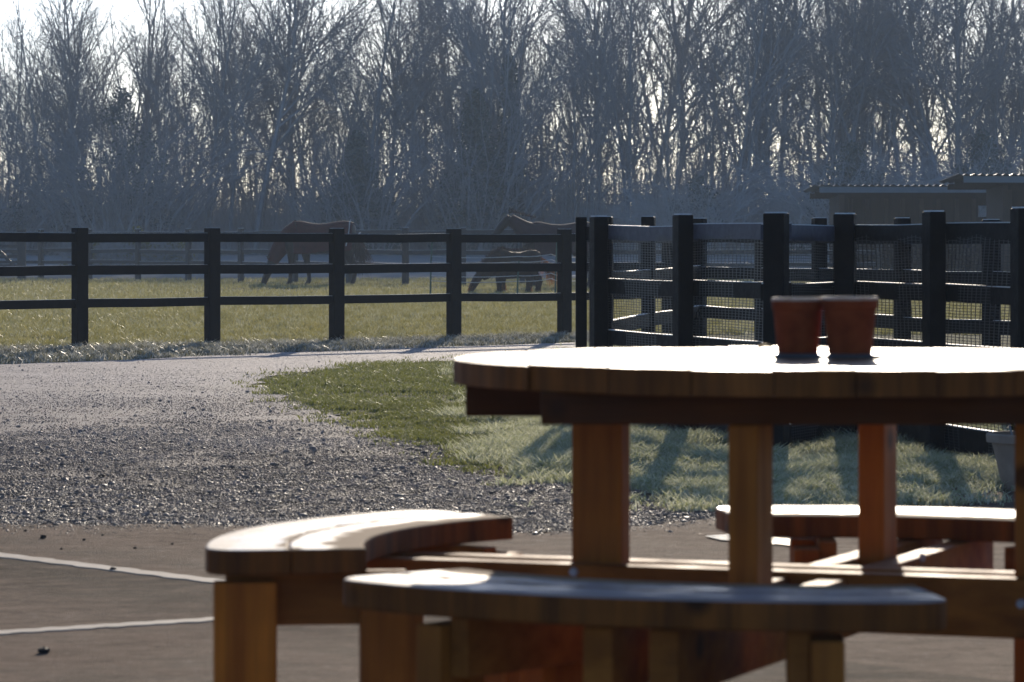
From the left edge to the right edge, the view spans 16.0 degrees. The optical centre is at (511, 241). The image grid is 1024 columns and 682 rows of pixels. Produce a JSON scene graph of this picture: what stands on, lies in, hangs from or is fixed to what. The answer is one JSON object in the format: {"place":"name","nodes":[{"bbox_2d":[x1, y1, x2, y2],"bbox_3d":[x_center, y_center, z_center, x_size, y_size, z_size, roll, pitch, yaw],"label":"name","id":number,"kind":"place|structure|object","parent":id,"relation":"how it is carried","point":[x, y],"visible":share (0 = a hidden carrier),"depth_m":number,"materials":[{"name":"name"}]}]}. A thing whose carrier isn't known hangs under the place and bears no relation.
{"place":"outdoors","nodes":[
{"label":"outdoors","id":0,"kind":"place"},
{"bbox_2d":[0,342,720,534],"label":"track","id":1,"kind":"structure","parent":0,"point":[182,363],"depth_m":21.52,"materials":[{"name":"gravel"}]},
{"bbox_2d":[0,276,1009,347],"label":"grass","id":2,"kind":"structure","parent":0,"point":[105,325],"depth_m":45.03,"materials":[{"name":"plant"}]},
{"bbox_2d":[0,254,1009,498],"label":"ground","id":3,"kind":"structure","parent":0,"point":[421,258],"depth_m":96.67,"materials":[{"name":"plant"}]},
{"bbox_2d":[0,229,25,279],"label":"field gate","id":4,"kind":"structure","parent":3,"relation":"on","point":[20,256],"depth_m":88.94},
{"bbox_2d":[0,0,86,244],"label":"bare tree","id":5,"kind":"object","parent":3,"relation":"on","point":[10,124],"visible":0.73,"depth_m":131.61,"materials":[{"name":"brown plant"}]},
{"bbox_2d":[0,13,88,219],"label":"bare tree","id":6,"kind":"object","parent":3,"relation":"on","point":[35,113],"visible":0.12,"depth_m":137.66,"materials":[{"name":"brown plant"}]},
{"bbox_2d":[0,169,119,254],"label":"thicket","id":7,"kind":"object","parent":3,"relation":"on","point":[22,223],"visible":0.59,"depth_m":129.34,"materials":[{"name":"brown plant"}]},
{"bbox_2d":[0,0,122,247],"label":"bare tree","id":8,"kind":"object","parent":3,"relation":"on","point":[32,108],"visible":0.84,"depth_m":131.11,"materials":[{"name":"brown plant"}]},
{"bbox_2d":[0,0,131,205],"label":"bare tree","id":9,"kind":"object","parent":3,"relation":"on","point":[66,77],"visible":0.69,"depth_m":133.64,"materials":[{"name":"brown plant"}]},
{"bbox_2d":[14,0,121,214],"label":"bare tree","id":10,"kind":"object","parent":3,"relation":"on","point":[69,69],"visible":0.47,"depth_m":133.81,"materials":[{"name":"brown plant"}]},
{"bbox_2d":[3,0,153,180],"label":"bare tree","id":11,"kind":"object","parent":3,"relation":"on","point":[79,33],"visible":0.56,"depth_m":135.69,"materials":[{"name":"brown plant"}]},
{"bbox_2d":[20,0,140,177],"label":"bare tree","id":12,"kind":"object","parent":3,"relation":"on","point":[76,49],"visible":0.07,"depth_m":143.48,"materials":[{"name":"brown plant"}]},
{"bbox_2d":[48,218,132,264],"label":"bush","id":13,"kind":"object","parent":3,"relation":"on","point":[97,255],"visible":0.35,"depth_m":103.62,"materials":[{"name":"brown plant"}]},
{"bbox_2d":[27,0,189,199],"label":"bare tree","id":14,"kind":"object","parent":3,"relation":"on","point":[107,82],"visible":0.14,"depth_m":138.70,"materials":[{"name":"brown plant"}]},
{"bbox_2d":[66,213,198,264],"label":"bush","id":15,"kind":"object","parent":3,"relation":"on","point":[125,256],"visible":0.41,"depth_m":103.75,"materials":[{"name":"brown plant"}]},
{"bbox_2d":[69,0,201,214],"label":"bare tree","id":16,"kind":"object","parent":3,"relation":"on","point":[151,109],"visible":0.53,"depth_m":133.22,"materials":[{"name":"brown plant"}]},
{"bbox_2d":[72,0,198,190],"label":"bare tree","id":17,"kind":"object","parent":3,"relation":"on","point":[152,33],"visible":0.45,"depth_m":136.56,"materials":[{"name":"brown plant"}]},
{"bbox_2d":[56,1,245,242],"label":"bare tree","id":18,"kind":"object","parent":3,"relation":"on","point":[177,118],"visible":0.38,"depth_m":134.38,"materials":[{"name":"brown plant"}]},
{"bbox_2d":[0,79,302,254],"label":"thicket","id":19,"kind":"object","parent":3,"relation":"on","point":[123,202],"visible":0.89,"depth_m":128.18,"materials":[{"name":"brown plant"}]},
{"bbox_2d":[89,0,217,186],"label":"bare tree","id":20,"kind":"object","parent":3,"relation":"on","point":[152,14],"visible":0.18,"depth_m":145.88,"materials":[{"name":"brown plant"}]},
{"bbox_2d":[89,5,236,206],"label":"bare tree","id":21,"kind":"object","parent":3,"relation":"on","point":[159,92],"visible":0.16,"depth_m":137.83,"materials":[{"name":"brown plant"}]},
{"bbox_2d":[85,0,249,229],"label":"bare tree","id":22,"kind":"object","parent":3,"relation":"on","point":[161,86],"visible":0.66,"depth_m":132.56,"materials":[{"name":"brown plant"}]},
{"bbox_2d":[113,227,234,264],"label":"bush","id":23,"kind":"object","parent":3,"relation":"on","point":[197,257],"visible":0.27,"depth_m":103.89,"materials":[{"name":"brown plant"}]},
{"bbox_2d":[150,0,325,227],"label":"bare tree","id":24,"kind":"object","parent":3,"relation":"on","point":[226,122],"visible":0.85,"depth_m":131.23,"materials":[{"name":"brown plant"}]},
{"bbox_2d":[174,5,309,224],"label":"bare tree","id":25,"kind":"object","parent":3,"relation":"on","point":[251,190],"visible":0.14,"depth_m":137.86,"materials":[{"name":"brown plant"}]},
{"bbox_2d":[148,0,338,254],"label":"bare tree","id":26,"kind":"object","parent":3,"relation":"on","point":[232,190],"visible":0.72,"depth_m":131.96,"materials":[{"name":"brown plant"}]},
{"bbox_2d":[165,36,326,248],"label":"bare tree","id":27,"kind":"object","parent":3,"relation":"on","point":[283,184],"visible":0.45,"depth_m":134.19,"materials":[{"name":"brown plant"}]},
{"bbox_2d":[134,0,415,254],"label":"bare tree","id":28,"kind":"object","parent":3,"relation":"on","point":[283,104],"visible":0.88,"depth_m":131.17,"materials":[{"name":"brown plant"}]},
{"bbox_2d":[196,0,354,220],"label":"bare tree","id":29,"kind":"object","parent":3,"relation":"on","point":[289,111],"visible":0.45,"depth_m":134.32,"materials":[{"name":"brown plant"}]},
{"bbox_2d":[211,0,363,220],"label":"bare tree","id":30,"kind":"object","parent":3,"relation":"on","point":[314,104],"visible":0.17,"depth_m":136.33,"materials":[{"name":"brown plant"}]},
{"bbox_2d":[217,0,382,224],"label":"bare tree","id":31,"kind":"object","parent":3,"relation":"on","point":[283,82],"visible":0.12,"depth_m":137.36,"materials":[{"name":"brown plant"}]},
{"bbox_2d":[261,219,374,284],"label":"horse","id":32,"kind":"object","parent":3,"relation":"on","point":[278,252],"visible":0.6,"depth_m":76.85},
{"bbox_2d":[0,328,662,363],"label":"grass","id":33,"kind":"structure","parent":3,"relation":"on","point":[27,353],"depth_m":31.36,"materials":[{"name":"plant"}]},
{"bbox_2d":[0,227,671,346],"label":"rail fence","id":34,"kind":"object","parent":3,"relation":"on","point":[79,270],"visible":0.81,"depth_m":33.30,"materials":[{"name":"wood"}]},
{"bbox_2d":[279,0,404,205],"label":"bare tree","id":35,"kind":"object","parent":3,"relation":"on","point":[331,145],"visible":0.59,"depth_m":132.48,"materials":[{"name":"brown plant"}]},
{"bbox_2d":[275,50,417,212],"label":"bare tree","id":36,"kind":"object","parent":3,"relation":"on","point":[344,132],"visible":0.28,"depth_m":133.98,"materials":[{"name":"brown plant"}]},
{"bbox_2d":[240,118,455,254],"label":"thicket","id":37,"kind":"object","parent":3,"relation":"on","point":[365,198],"visible":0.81,"depth_m":128.47,"materials":[{"name":"brown plant"}]},
{"bbox_2d":[281,0,416,183],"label":"bare tree","id":38,"kind":"object","parent":3,"relation":"on","point":[344,106],"visible":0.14,"depth_m":136.28,"materials":[{"name":"brown plant"}]},
{"bbox_2d":[227,354,521,485],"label":"grass","id":39,"kind":"structure","parent":3,"relation":"on","point":[425,377],"depth_m":21.20,"materials":[{"name":"plant"}]},
{"bbox_2d":[272,0,477,226],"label":"bare tree","id":40,"kind":"object","parent":3,"relation":"on","point":[362,117],"visible":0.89,"depth_m":131.51,"materials":[{"name":"brown plant"}]},
{"bbox_2d":[318,0,463,200],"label":"bare tree","id":41,"kind":"object","parent":3,"relation":"on","point":[399,42],"visible":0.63,"depth_m":133.67,"materials":[{"name":"brown plant"}]},
{"bbox_2d":[351,0,465,172],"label":"bare tree","id":42,"kind":"object","parent":3,"relation":"on","point":[400,70],"visible":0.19,"depth_m":138.83,"materials":[{"name":"brown plant"}]},
{"bbox_2d":[329,0,520,248],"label":"bare tree","id":43,"kind":"object","parent":3,"relation":"on","point":[395,107],"visible":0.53,"depth_m":132.63,"materials":[{"name":"brown plant"}]},
{"bbox_2d":[333,0,538,226],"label":"bare tree","id":44,"kind":"object","parent":3,"relation":"on","point":[420,49],"visible":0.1,"depth_m":140.05,"materials":[{"name":"brown plant"}]},
{"bbox_2d":[0,227,881,284],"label":"rail fence","id":45,"kind":"object","parent":3,"relation":"on","point":[189,251],"visible":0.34,"depth_m":82.70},
{"bbox_2d":[403,0,533,177],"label":"bare tree","id":46,"kind":"object","parent":3,"relation":"on","point":[449,67],"visible":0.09,"depth_m":138.13,"materials":[{"name":"brown plant"}]},
{"bbox_2d":[357,0,581,181],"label":"bare tree","id":47,"kind":"object","parent":3,"relation":"on","point":[426,101],"visible":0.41,"depth_m":133.30,"materials":[{"name":"brown plant"}]},
{"bbox_2d":[326,63,625,254],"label":"thicket","id":48,"kind":"object","parent":3,"relation":"on","point":[462,213],"visible":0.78,"depth_m":129.43,"materials":[{"name":"brown plant"}]},
{"bbox_2d":[393,0,581,160],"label":"bare tree","id":49,"kind":"object","parent":3,"relation":"on","point":[525,9],"visible":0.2,"depth_m":136.84,"materials":[{"name":"brown plant"}]},
{"bbox_2d":[400,0,604,212],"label":"bare tree","id":50,"kind":"object","parent":3,"relation":"on","point":[470,27],"visible":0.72,"depth_m":131.38,"materials":[{"name":"brown plant"}]},
{"bbox_2d":[429,242,575,293],"bbox_3d":[0.529,0.475,61.761,1.641,1.031,3.787,0,0,45],"label":"electric fence","id":51,"kind":"object","parent":3,"relation":"on","point":[517,275],"visible":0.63,"depth_m":60.84,"materials":[{"name":"black wood"}]},
{"bbox_2d":[419,0,591,175],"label":"bare tree","id":52,"kind":"object","parent":3,"relation":"on","point":[532,57],"visible":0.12,"depth_m":139.82,"materials":[{"name":"brown plant"}]},
{"bbox_2d":[0,65,1023,254],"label":"undergrowth","id":53,"kind":"object","parent":3,"relation":"on","point":[220,219],"visible":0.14,"depth_m":132.73,"materials":[{"name":"plant"}]},
{"bbox_2d":[467,245,556,292],"bbox_3d":[0.056,0.533,65.014,1.774,0.922,0.687,0,0,-4],"label":"pony","id":54,"kind":"object","parent":3,"relation":"on","point":[505,253],"visible":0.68,"depth_m":64.86},
{"bbox_2d":[427,0,598,248],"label":"bare tree","id":55,"kind":"object","parent":3,"relation":"on","point":[490,95],"visible":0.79,"depth_m":130.46,"materials":[{"name":"brown plant"}]},
{"bbox_2d":[416,41,615,249],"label":"bare tree","id":56,"kind":"object","parent":3,"relation":"on","point":[514,78],"visible":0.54,"depth_m":130.74,"materials":[{"name":"brown plant"}]},
{"bbox_2d":[454,5,599,220],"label":"bare tree","id":57,"kind":"object","parent":3,"relation":"on","point":[525,43],"visible":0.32,"depth_m":132.66,"materials":[{"name":"brown plant"}]},
{"bbox_2d":[492,207,588,287],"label":"horse","id":58,"kind":"object","parent":3,"relation":"on","point":[517,225],"visible":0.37,"depth_m":72.75},
{"bbox_2d":[494,8,636,224],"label":"bare tree","id":59,"kind":"object","parent":3,"relation":"on","point":[578,127],"visible":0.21,"depth_m":137.83,"materials":[{"name":"brown plant"}]},
{"bbox_2d":[496,11,638,223],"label":"bare tree","id":60,"kind":"object","parent":3,"relation":"on","point":[574,201],"visible":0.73,"depth_m":131.90,"materials":[{"name":"brown plant"}]},
{"bbox_2d":[484,0,675,176],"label":"bare tree","id":61,"kind":"object","parent":3,"relation":"on","point":[624,82],"visible":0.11,"depth_m":143.52,"materials":[{"name":"brown plant"}]},
{"bbox_2d":[576,217,588,348],"bbox_3d":[0.390,0.440,18.808,0.077,1.130,0.393,0,0,-11],"label":"gate post","id":62,"kind":"object","parent":3,"relation":"on","point":[582,233],"visible":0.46,"depth_m":18.90,"materials":[{"name":"black"}]},
{"bbox_2d":[509,0,660,214],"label":"bare tree","id":63,"kind":"object","parent":3,"relation":"on","point":[593,27],"visible":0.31,"depth_m":138.65,"materials":[{"name":"brown plant"}]},
{"bbox_2d":[529,0,661,220],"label":"bare tree","id":64,"kind":"object","parent":3,"relation":"on","point":[597,138],"visible":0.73,"depth_m":132.49,"materials":[{"name":"brown plant"}]},
{"bbox_2d":[512,0,699,254],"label":"bare tree","id":65,"kind":"object","parent":3,"relation":"on","point":[628,152],"visible":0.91,"depth_m":132.43,"materials":[{"name":"brown plant"}]},
{"bbox_2d":[531,0,688,184],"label":"bare tree","id":66,"kind":"object","parent":3,"relation":"on","point":[625,67],"visible":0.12,"depth_m":144.74,"materials":[{"name":"brown plant"}]},
{"bbox_2d":[571,0,705,187],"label":"bare tree","id":67,"kind":"object","parent":3,"relation":"on","point":[656,93],"visible":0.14,"depth_m":145.04,"materials":[{"name":"brown plant"}]},
{"bbox_2d":[581,0,752,222],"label":"bare tree","id":68,"kind":"object","parent":3,"relation":"on","point":[666,150],"visible":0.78,"depth_m":131.76,"materials":[{"name":"brown plant"}]},
{"bbox_2d":[534,0,802,196],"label":"bare tree","id":69,"kind":"object","parent":3,"relation":"on","point":[691,39],"visible":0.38,"depth_m":139.61,"materials":[{"name":"brown plant"}]},
{"bbox_2d":[573,0,805,197],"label":"bare tree","id":70,"kind":"object","parent":3,"relation":"on","point":[661,49],"visible":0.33,"depth_m":140.42,"materials":[{"name":"brown plant"}]},
{"bbox_2d":[586,155,804,254],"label":"thicket","id":71,"kind":"object","parent":3,"relation":"on","point":[688,207],"visible":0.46,"depth_m":129.30,"materials":[{"name":"brown plant"}]},
{"bbox_2d":[626,2,783,216],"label":"bare tree","id":72,"kind":"object","parent":3,"relation":"on","point":[682,117],"visible":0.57,"depth_m":133.96,"materials":[{"name":"brown plant"}]},
{"bbox_2d":[653,0,802,201],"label":"bare tree","id":73,"kind":"object","parent":3,"relation":"on","point":[701,47],"visible":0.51,"depth_m":136.60,"materials":[{"name":"brown plant"}]},
{"bbox_2d":[669,0,867,207],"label":"bare tree","id":74,"kind":"object","parent":3,"relation":"on","point":[765,68],"visible":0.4,"depth_m":134.26,"materials":[{"name":"brown plant"}]},
{"bbox_2d":[672,0,873,219],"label":"bare tree","id":75,"kind":"object","parent":3,"relation":"on","point":[747,136],"visible":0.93,"depth_m":131.90,"materials":[{"name":"brown plant"}]},
{"bbox_2d":[704,0,861,187],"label":"bare tree","id":76,"kind":"object","parent":3,"relation":"on","point":[781,45],"visible":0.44,"depth_m":134.29,"materials":[{"name":"brown plant"}]},
{"bbox_2d":[655,0,910,214],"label":"bare tree","id":77,"kind":"object","parent":3,"relation":"on","point":[738,74],"visible":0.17,"depth_m":138.56,"materials":[{"name":"brown plant"}]},
{"bbox_2d":[589,207,1023,456],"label":"netted fence","id":78,"kind":"object","parent":3,"relation":"on","point":[776,233],"visible":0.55,"depth_m":16.48,"materials":[{"name":"black"}]},
{"bbox_2d":[718,0,897,186],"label":"bare tree","id":79,"kind":"object","parent":3,"relation":"on","point":[803,103],"visible":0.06,"depth_m":138.63,"materials":[{"name":"brown plant"}]},
{"bbox_2d":[607,216,1009,347],"bbox_3d":[1.720,0.443,21.400,2.533,1.194,5.300,0,0,0],"label":"rail fence","id":80,"kind":"object","parent":3,"relation":"on","point":[648,220],"visible":0.41,"depth_m":20.88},
{"bbox_2d":[715,0,908,249],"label":"bare tree","id":81,"kind":"object","parent":3,"relation":"on","point":[796,140],"visible":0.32,"depth_m":134.08,"materials":[{"name":"brown plant"}]},
{"bbox_2d":[725,0,953,184],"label":"bare tree","id":82,"kind":"object","parent":3,"relation":"on","point":[833,113],"visible":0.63,"depth_m":132.28,"materials":[{"name":"brown plant"}]},
{"bbox_2d":[764,0,931,184],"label":"bare tree","id":83,"kind":"object","parent":3,"relation":"on","point":[820,124],"visible":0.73,"depth_m":132.14,"materials":[{"name":"brown plant"}]},
{"bbox_2d":[716,130,991,255],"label":"thicket","id":84,"kind":"object","parent":3,"relation":"on","point":[851,159],"visible":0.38,"depth_m":128.35,"materials":[{"name":"brown plant"}]},
{"bbox_2d":[739,0,981,181],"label":"bare tree","id":85,"kind":"object","parent":3,"relation":"on","point":[865,114],"visible":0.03,"depth_m":139.77,"materials":[{"name":"brown plant"}]},
{"bbox_2d":[771,0,992,175],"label":"bare tree","id":86,"kind":"object","parent":3,"relation":"on","point":[905,110],"visible":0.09,"depth_m":138.82,"materials":[{"name":"brown plant"}]},
{"bbox_2d":[796,0,974,178],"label":"bare tree","id":87,"kind":"object","parent":3,"relation":"on","point":[893,130],"visible":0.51,"depth_m":133.72,"materials":[{"name":"brown plant"}]},
{"bbox_2d":[803,184,985,270],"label":"field shelter","id":88,"kind":"object","parent":3,"relation":"on","point":[876,204],"visible":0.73,"depth_m":82.38,"materials":[{"name":"wood"}]},
{"bbox_2d":[819,0,975,179],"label":"bare tree","id":89,"kind":"object","parent":3,"relation":"on","point":[932,96],"visible":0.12,"depth_m":138.09,"materials":[{"name":"brown plant"}]},
{"bbox_2d":[804,0,1023,184],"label":"bare tree","id":90,"kind":"object","parent":3,"relation":"on","point":[916,92],"visible":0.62,"depth_m":132.35,"materials":[{"name":"brown plant"}]},
{"bbox_2d":[807,0,1023,183],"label":"bare tree","id":91,"kind":"object","parent":3,"relation":"on","point":[945,123],"visible":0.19,"depth_m":137.71,"materials":[{"name":"brown plant"}]},
{"bbox_2d":[829,118,1023,216],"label":"thicket","id":92,"kind":"object","parent":3,"relation":"on","point":[979,152],"visible":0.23,"depth_m":128.56,"materials":[{"name":"brown plant"}]},
{"bbox_2d":[879,0,1023,173],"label":"bare tree","id":93,"kind":"object","parent":3,"relation":"on","point":[957,31],"visible":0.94,"depth_m":129.19,"materials":[{"name":"brown plant"}]},
{"bbox_2d":[891,18,1023,208],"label":"bare tree","id":94,"kind":"object","parent":3,"relation":"on","point":[997,119],"visible":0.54,"depth_m":131.12,"materials":[{"name":"brown plant"}]},
{"bbox_2d":[912,0,1023,170],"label":"bare tree","id":95,"kind":"object","parent":3,"relation":"on","point":[991,66],"visible":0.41,"depth_m":133.69,"materials":[{"name":"brown plant"}]},
{"bbox_2d":[939,173,1023,270],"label":"field shelter","id":96,"kind":"object","parent":3,"relation":"on","point":[1004,194],"visible":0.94,"depth_m":73.81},
{"bbox_2d":[961,0,1023,173],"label":"bare tree","id":97,"kind":"object","parent":3,"relation":"on","point":[1020,105],"visible":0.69,"depth_m":131.68,"materials":[{"name":"brown plant"}]},
{"bbox_2d":[0,488,1014,681],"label":"yard","id":98,"kind":"structure","parent":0,"point":[36,594],"depth_m":8.94,"materials":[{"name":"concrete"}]},
{"bbox_2d":[0,617,212,634],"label":"kerb strip","id":99,"kind":"object","parent":98,"relation":"on","point":[109,625],"visible":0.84,"depth_m":8.78,"materials":[{"name":"concrete"}]},
{"bbox_2d":[0,552,224,582],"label":"kerb strip","id":100,"kind":"object","parent":98,"relation":"on","point":[107,568],"visible":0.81,"depth_m":10.31,"materials":[{"name":"concrete"}]},
{"bbox_2d":[205,347,1023,681],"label":"picnic table","id":101,"kind":"object","parent":98,"relation":"on","point":[599,605],"visible":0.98,"depth_m":5.54,"materials":[{"name":"brown wood"}]},
{"bbox_2d":[771,352,882,357],"bbox_3d":[0.506,0.183,5.865,0.172,0.006,0.105,0,0,0],"label":"tray","id":102,"kind":"object","parent":101,"relation":"on","point":[811,355],"visible":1,"depth_m":5.81,"materials":[{"name":"stone"}]},
{"bbox_2d":[771,297,822,352],"bbox_3d":[0.463,0.136,5.900,0.086,0.090,0.086,0,0,0],"label":"flower pot","id":103,"kind":"object","parent":102,"relation":"on","point":[797,320],"visible":0.99,"depth_m":5.87,"materials":[{"name":"ceramic"}]},
{"bbox_2d":[821,296,878,353],"bbox_3d":[0.543,0.135,5.860,0.092,0.092,0.092,0,0,0],"label":"flower pot","id":104,"kind":"object","parent":102,"relation":"on","point":[849,324],"visible":1,"depth_m":5.83,"materials":[{"name":"ceramic"}]},
{"bbox_2d":[986,425,1014,489],"bbox_3d":[1.986,0.680,13.644,0.508,0.495,0.388,0,0,39],"label":"plant pot","id":105,"kind":"object","parent":98,"relation":"on","point":[1003,443],"visible":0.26,"depth_m":13.57,"materials":[{"name":"plastic"}]},
{"bbox_2d":[0,0,1023,209],"label":"sky","id":106,"kind":"structure","parent":0,"point":[3,4],"materials":[{"name":"white"}]},
{"bbox_2d":[425,342,1014,511],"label":"grass","id":107,"kind":"structure","parent":0,"point":[819,471],"depth_m":14.52,"materials":[{"name":"plant"}]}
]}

